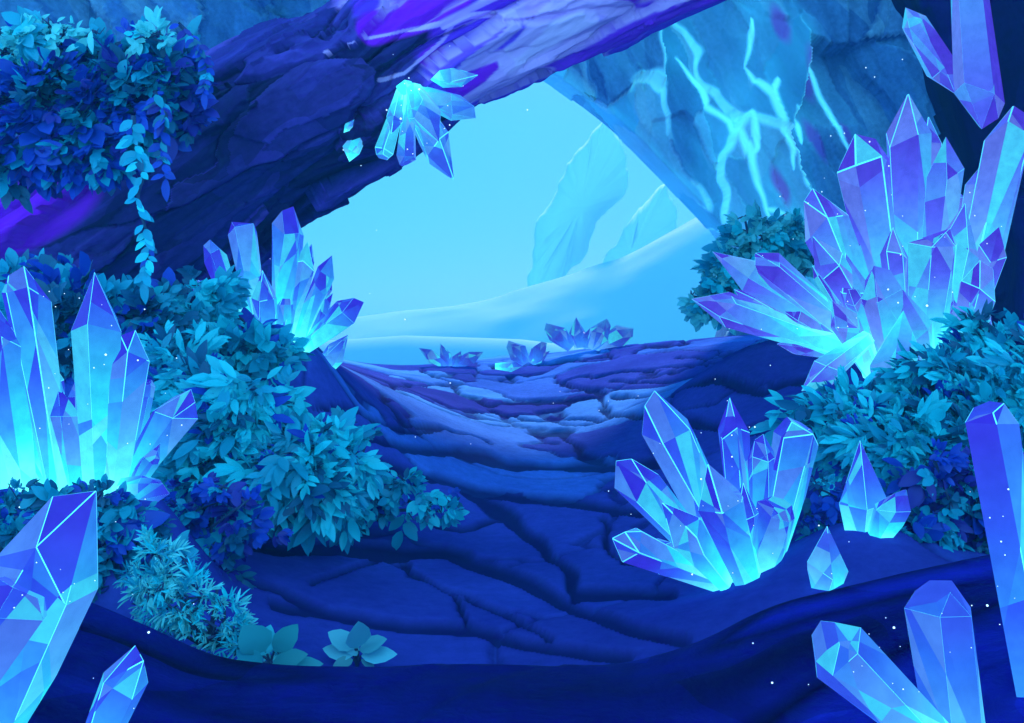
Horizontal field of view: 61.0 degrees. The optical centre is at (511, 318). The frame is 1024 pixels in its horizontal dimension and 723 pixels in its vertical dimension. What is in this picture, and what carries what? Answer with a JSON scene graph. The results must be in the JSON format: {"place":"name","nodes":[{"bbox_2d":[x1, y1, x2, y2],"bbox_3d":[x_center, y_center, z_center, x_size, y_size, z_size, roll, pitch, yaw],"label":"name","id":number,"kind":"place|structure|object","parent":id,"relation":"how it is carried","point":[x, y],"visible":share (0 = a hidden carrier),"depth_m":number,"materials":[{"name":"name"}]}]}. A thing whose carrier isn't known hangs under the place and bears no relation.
{"place":"outdoors","nodes":[
{"label":"outdoors","id":0,"kind":"place"},
{"bbox_2d":[261,256,271,285],"bbox_3d":[-5.516,0.433,9.660,8.839,6.067,2.393,0,0,-43],"label":"crystal","id":1,"kind":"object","parent":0,"point":[266,267],"depth_m":12.05},
{"bbox_2d":[0,0,725,306],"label":"rock arch","id":2,"kind":"object","parent":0,"point":[294,96],"visible":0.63,"depth_m":8.50,"materials":[{"name":"blue stone"}]},
{"bbox_2d":[0,15,219,213],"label":"leafy bush","id":3,"kind":"object","parent":2,"relation":"attached to","point":[68,117],"visible":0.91,"depth_m":7.15,"materials":[{"name":"blue plant"}]},
{"bbox_2d":[0,5,176,70],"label":"leafy bush","id":4,"kind":"object","parent":3,"relation":"attached to","point":[20,37],"visible":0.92,"depth_m":7.20,"materials":[{"name":"blue plant"}]},
{"bbox_2d":[115,115,156,303],"bbox_3d":[-2.629,-0.761,6.080,0.304,1.336,0.151,0,0,0],"label":"hanging vine","id":5,"kind":"object","parent":3,"relation":"hanging from","point":[143,165],"visible":1,"depth_m":6.08,"materials":[{"name":"blue plant"}]},
{"bbox_2d":[141,90,175,201],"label":"hanging vine","id":6,"kind":"object","parent":3,"relation":"hanging from","point":[163,119],"visible":0.99,"depth_m":6.77,"materials":[{"name":"blue plant"}]},
{"bbox_2d":[169,22,214,109],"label":"hanging vine","id":7,"kind":"object","parent":3,"relation":"hanging from","point":[191,39],"visible":1,"depth_m":6.97,"materials":[{"name":"blue plant"}]},
{"bbox_2d":[344,120,353,131],"bbox_3d":[-1.540,-1.813,8.199,0.090,0.127,0.070,0,0,34],"label":"crystal chip","id":8,"kind":"object","parent":2,"relation":"attached to","point":[348,126],"visible":1,"depth_m":8.18,"materials":[{"name":"teal"}]},
{"bbox_2d":[343,138,362,161],"bbox_3d":[-1.514,-1.678,8.331,0.166,0.351,0.157,0,0,35],"label":"crystal chip","id":9,"kind":"object","parent":2,"relation":"attached to","point":[352,149],"visible":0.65,"depth_m":8.28,"materials":[{"name":"teal"}]},
{"bbox_2d":[375,80,475,179],"bbox_3d":[-0.815,-1.793,8.209,0.954,0.975,0.446,0,0,0],"label":"crystal cluster","id":10,"kind":"object","parent":2,"relation":"hanging from","point":[421,111],"visible":1,"depth_m":8.13,"materials":[{"name":"blue crystal"}]},
{"bbox_2d":[431,68,477,87],"bbox_3d":[-0.544,-2.255,8.167,0.453,0.177,0.176,0,0,0],"label":"crystal chip","id":11,"kind":"object","parent":2,"relation":"attached to","point":[449,77],"visible":1,"depth_m":8.10,"materials":[{"name":"teal"}]},
{"bbox_2d":[319,335,583,364],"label":"hills","id":12,"kind":"structure","parent":0,"point":[397,350],"depth_m":30.94,"materials":[{"name":"teal"}]},
{"bbox_2d":[0,0,940,336],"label":"cave wall","id":13,"kind":"structure","parent":0,"point":[710,116],"depth_m":15.83,"materials":[{"name":"blue stone"}]},
{"bbox_2d":[301,81,695,316],"label":"sky","id":14,"kind":"structure","parent":0,"point":[439,240],"materials":[{"name":"blue"}]},
{"bbox_2d":[0,307,1014,666],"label":"cave floor","id":15,"kind":"structure","parent":0,"point":[520,563],"depth_m":6.50,"materials":[{"name":"stone"}]},
{"bbox_2d":[0,266,197,496],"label":"crystal cluster","id":16,"kind":"object","parent":15,"relation":"on","point":[94,424],"visible":0.89,"depth_m":4.50,"materials":[{"name":"teal"}]},
{"bbox_2d":[0,473,198,602],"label":"leafy bush","id":17,"kind":"object","parent":15,"relation":"on","point":[128,513],"visible":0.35,"depth_m":3.96,"materials":[{"name":"blue plant"}]},
{"bbox_2d":[0,248,206,399],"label":"leafy bush","id":18,"kind":"object","parent":15,"relation":"on","point":[60,276],"visible":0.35,"depth_m":6.21,"materials":[{"name":"blue plant"}]},
{"bbox_2d":[117,475,169,501],"bbox_3d":[-1.815,0.849,4.294,0.256,0.152,0.123,0,0,0],"label":"crystal chunk","id":19,"kind":"object","parent":15,"relation":"on","point":[141,487],"visible":0.86,"depth_m":4.25,"materials":[{"name":"teal"}]},
{"bbox_2d":[163,472,293,589],"bbox_3d":[-1.658,1.163,4.656,0.922,0.665,0.557,0,0,0],"label":"leafy bush","id":20,"kind":"object","parent":15,"relation":"on","point":[235,509],"visible":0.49,"depth_m":4.55,"materials":[{"name":"blue plant"}]},
{"bbox_2d":[150,265,315,393],"bbox_3d":[-2.283,0.117,6.657,1.634,1.089,0.981,0,0,30],"label":"leafy bush","id":21,"kind":"object","parent":15,"relation":"on","point":[254,348],"visible":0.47,"depth_m":6.60,"materials":[{"name":"blue plant"}]},
{"bbox_2d":[137,319,392,555],"bbox_3d":[-1.778,0.753,5.453,2.036,1.505,1.090,0,0,11],"label":"leafy bush","id":22,"kind":"object","parent":15,"relation":"on","point":[291,455],"visible":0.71,"depth_m":5.28,"materials":[{"name":"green plant"}]},
{"bbox_2d":[193,207,363,352],"bbox_3d":[-2.010,-0.307,7.432,1.471,1.283,0.454,0,0,0],"label":"crystal cluster","id":23,"kind":"object","parent":15,"relation":"on","point":[297,298],"visible":0.74,"depth_m":7.34,"materials":[{"name":"teal"}]},
{"bbox_2d":[322,335,347,368],"bbox_3d":[-1.643,0.362,7.891,0.321,0.425,0.178,0,0,0],"label":"crystal shard","id":24,"kind":"object","parent":15,"relation":"on","point":[333,352],"visible":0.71,"depth_m":7.83,"materials":[{"name":"teal"}]},
{"bbox_2d":[323,621,396,666],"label":"round leaf plant","id":25,"kind":"object","parent":15,"relation":"on","point":[343,648],"visible":0.92,"depth_m":3.90,"materials":[{"name":"blue plant"}]},
{"bbox_2d":[329,405,468,549],"bbox_3d":[-0.908,1.174,6.402,1.200,1.034,0.727,0,0,0],"label":"leafy bush","id":26,"kind":"object","parent":15,"relation":"on","point":[383,510],"visible":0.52,"depth_m":6.32,"materials":[{"name":"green plant"}]},
{"bbox_2d":[419,344,482,366],"bbox_3d":[-1.230,0.772,17.509,1.312,0.528,0.274,0,0,0],"label":"crystal cluster","id":27,"kind":"object","parent":15,"relation":"on","point":[459,359],"visible":0.94,"depth_m":17.46,"materials":[{"name":"teal"}]},
{"bbox_2d":[495,361,522,371],"bbox_3d":[-0.055,0.924,16.499,0.532,0.201,0.176,0,0,0],"label":"crystal shard","id":28,"kind":"object","parent":15,"relation":"on","point":[509,366],"visible":1,"depth_m":16.46,"materials":[{"name":"teal"}]},
{"bbox_2d":[28,555,1023,722],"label":"rock ledge","id":29,"kind":"object","parent":15,"relation":"on","point":[730,674],"visible":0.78,"depth_m":2.82,"materials":[{"name":"blue stone"}]},
{"bbox_2d":[0,491,97,722],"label":"crystal cluster","id":30,"kind":"object","parent":29,"relation":"on","point":[41,622],"visible":1,"depth_m":2.19,"materials":[{"name":"teal"}]},
{"bbox_2d":[86,646,147,722],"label":"crystal spike","id":31,"kind":"object","parent":29,"relation":"on","point":[122,686],"visible":1,"depth_m":2.25,"materials":[{"name":"teal"}]},
{"bbox_2d":[111,524,279,661],"bbox_3d":[-1.271,1.130,3.524,0.785,0.555,0.429,0,0,24],"label":"feathery fern","id":32,"kind":"object","parent":29,"relation":"on","point":[185,623],"visible":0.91,"depth_m":3.47,"materials":[{"name":"green plant"}]},
{"bbox_2d":[236,624,322,665],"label":"round leaf plant","id":33,"kind":"object","parent":29,"relation":"on","point":[254,641],"visible":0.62,"depth_m":3.25,"materials":[{"name":"blue plant"}]},
{"bbox_2d":[812,580,984,722],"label":"crystal cluster","id":34,"kind":"object","parent":29,"relation":"on","point":[938,614],"visible":1,"depth_m":2.08,"materials":[{"name":"teal"}]},
{"bbox_2d":[965,401,1023,696],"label":"crystal pillar","id":35,"kind":"structure","parent":29,"relation":"on","point":[994,435],"depth_m":2.34,"materials":[{"name":"teal"}]},
{"bbox_2d":[506,341,549,365],"bbox_3d":[0.324,0.717,17.787,0.903,0.520,0.315,0,0,-11],"label":"crystal cluster","id":36,"kind":"object","parent":15,"relation":"on","point":[518,353],"visible":0.99,"depth_m":17.70,"materials":[{"name":"teal"}]},
{"bbox_2d":[545,318,633,350],"bbox_3d":[1.611,0.363,18.163,1.864,0.767,0.519,0,0,0],"label":"crystal cluster","id":37,"kind":"object","parent":15,"relation":"on","point":[601,335],"visible":0.98,"depth_m":18.09,"materials":[{"name":"teal"}]},
{"bbox_2d":[612,391,817,591],"bbox_3d":[1.079,0.947,4.569,1.154,1.110,0.566,0,0,0],"label":"crystal cluster","id":38,"kind":"object","parent":15,"relation":"on","point":[717,539],"visible":0.95,"depth_m":4.54,"materials":[{"name":"teal"}]},
{"bbox_2d":[677,199,813,334],"bbox_3d":[3.026,-0.550,10.439,2.148,1.682,1.020,0,0,0],"label":"leafy bush","id":39,"kind":"object","parent":15,"relation":"on","point":[783,235],"visible":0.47,"depth_m":10.29,"materials":[{"name":"green plant"}]},
{"bbox_2d":[807,527,847,590],"bbox_3d":[1.460,1.143,4.040,0.181,0.346,0.162,0,0,0],"label":"crystal shard","id":40,"kind":"object","parent":15,"relation":"on","point":[825,561],"visible":0.89,"depth_m":4.01,"materials":[{"name":"teal"}]},
{"bbox_2d":[802,331,873,390],"bbox_3d":[2.345,0.307,6.249,0.554,0.430,0.197,0,0,0],"label":"crystal shard","id":41,"kind":"object","parent":15,"relation":"on","point":[848,354],"visible":0.85,"depth_m":6.20,"materials":[{"name":"teal"}]},
{"bbox_2d":[692,94,1023,377],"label":"crystal cluster","id":42,"kind":"object","parent":15,"relation":"on","point":[925,212],"visible":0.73,"depth_m":6.92,"materials":[{"name":"teal"}]},
{"bbox_2d":[839,441,910,537],"bbox_3d":[1.833,0.907,4.436,0.242,0.548,0.373,0,0,-19],"label":"crystal cluster","id":43,"kind":"object","parent":15,"relation":"on","point":[867,505],"visible":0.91,"depth_m":4.41,"materials":[{"name":"teal"}]},
{"bbox_2d":[749,299,1023,502],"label":"leafy bush","id":44,"kind":"object","parent":15,"relation":"on","point":[909,413],"visible":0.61,"depth_m":5.42,"materials":[{"name":"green plant"}]},
{"bbox_2d":[794,438,989,554],"bbox_3d":[2.119,1.071,4.675,1.395,0.905,0.688,0,0,13],"label":"leafy bush","id":45,"kind":"object","parent":15,"relation":"on","point":[957,523],"visible":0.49,"depth_m":4.53,"materials":[{"name":"blue plant"}]},
{"bbox_2d":[870,311,921,377],"bbox_3d":[2.724,0.365,6.153,0.369,0.841,0.311,0,0,0],"label":"crystal shard","id":46,"kind":"object","parent":15,"relation":"on","point":[902,332],"visible":0.23,"depth_m":6.11,"materials":[{"name":"teal"}]},
{"bbox_2d":[13,59,1014,708],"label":"glowing dust","id":47,"kind":"object","parent":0,"point":[653,453],"visible":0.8,"depth_m":4.18,"materials":[{"name":"blue"}]},
{"bbox_2d":[330,218,716,344],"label":"hills","id":48,"kind":"structure","parent":0,"point":[640,291],"depth_m":42.85,"materials":[{"name":"teal"}]},
{"bbox_2d":[527,123,628,286],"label":"rock spire","id":49,"kind":"object","parent":48,"relation":"on","point":[592,187],"visible":0.94,"depth_m":60.15,"materials":[{"name":"blue stone"}]},
{"bbox_2d":[603,184,676,262],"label":"rock spire","id":50,"kind":"object","parent":48,"relation":"on","point":[654,218],"visible":0.45,"depth_m":56.25,"materials":[{"name":"blue stone"}]},
{"bbox_2d":[892,0,1023,351],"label":"cave wall","id":51,"kind":"structure","parent":0,"point":[962,131],"depth_m":8.96,"materials":[{"name":"blue stone"}]},
{"bbox_2d":[902,7,953,92],"bbox_3d":[4.156,-2.667,8.667,0.485,0.892,0.271,0,0,21],"label":"hanging crystal","id":52,"kind":"object","parent":51,"relation":"hanging from","point":[934,55],"visible":0.9,"depth_m":8.58,"materials":[{"name":"teal"}]},
{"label":"cave roof","id":53,"kind":"structure","parent":0,"visible":0},
{"bbox_2d":[951,0,1004,128],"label":"hanging crystal","id":54,"kind":"object","parent":53,"relation":"hanging from","point":[978,87],"visible":1,"depth_m":6.51,"materials":[{"name":"teal"}]}
]}

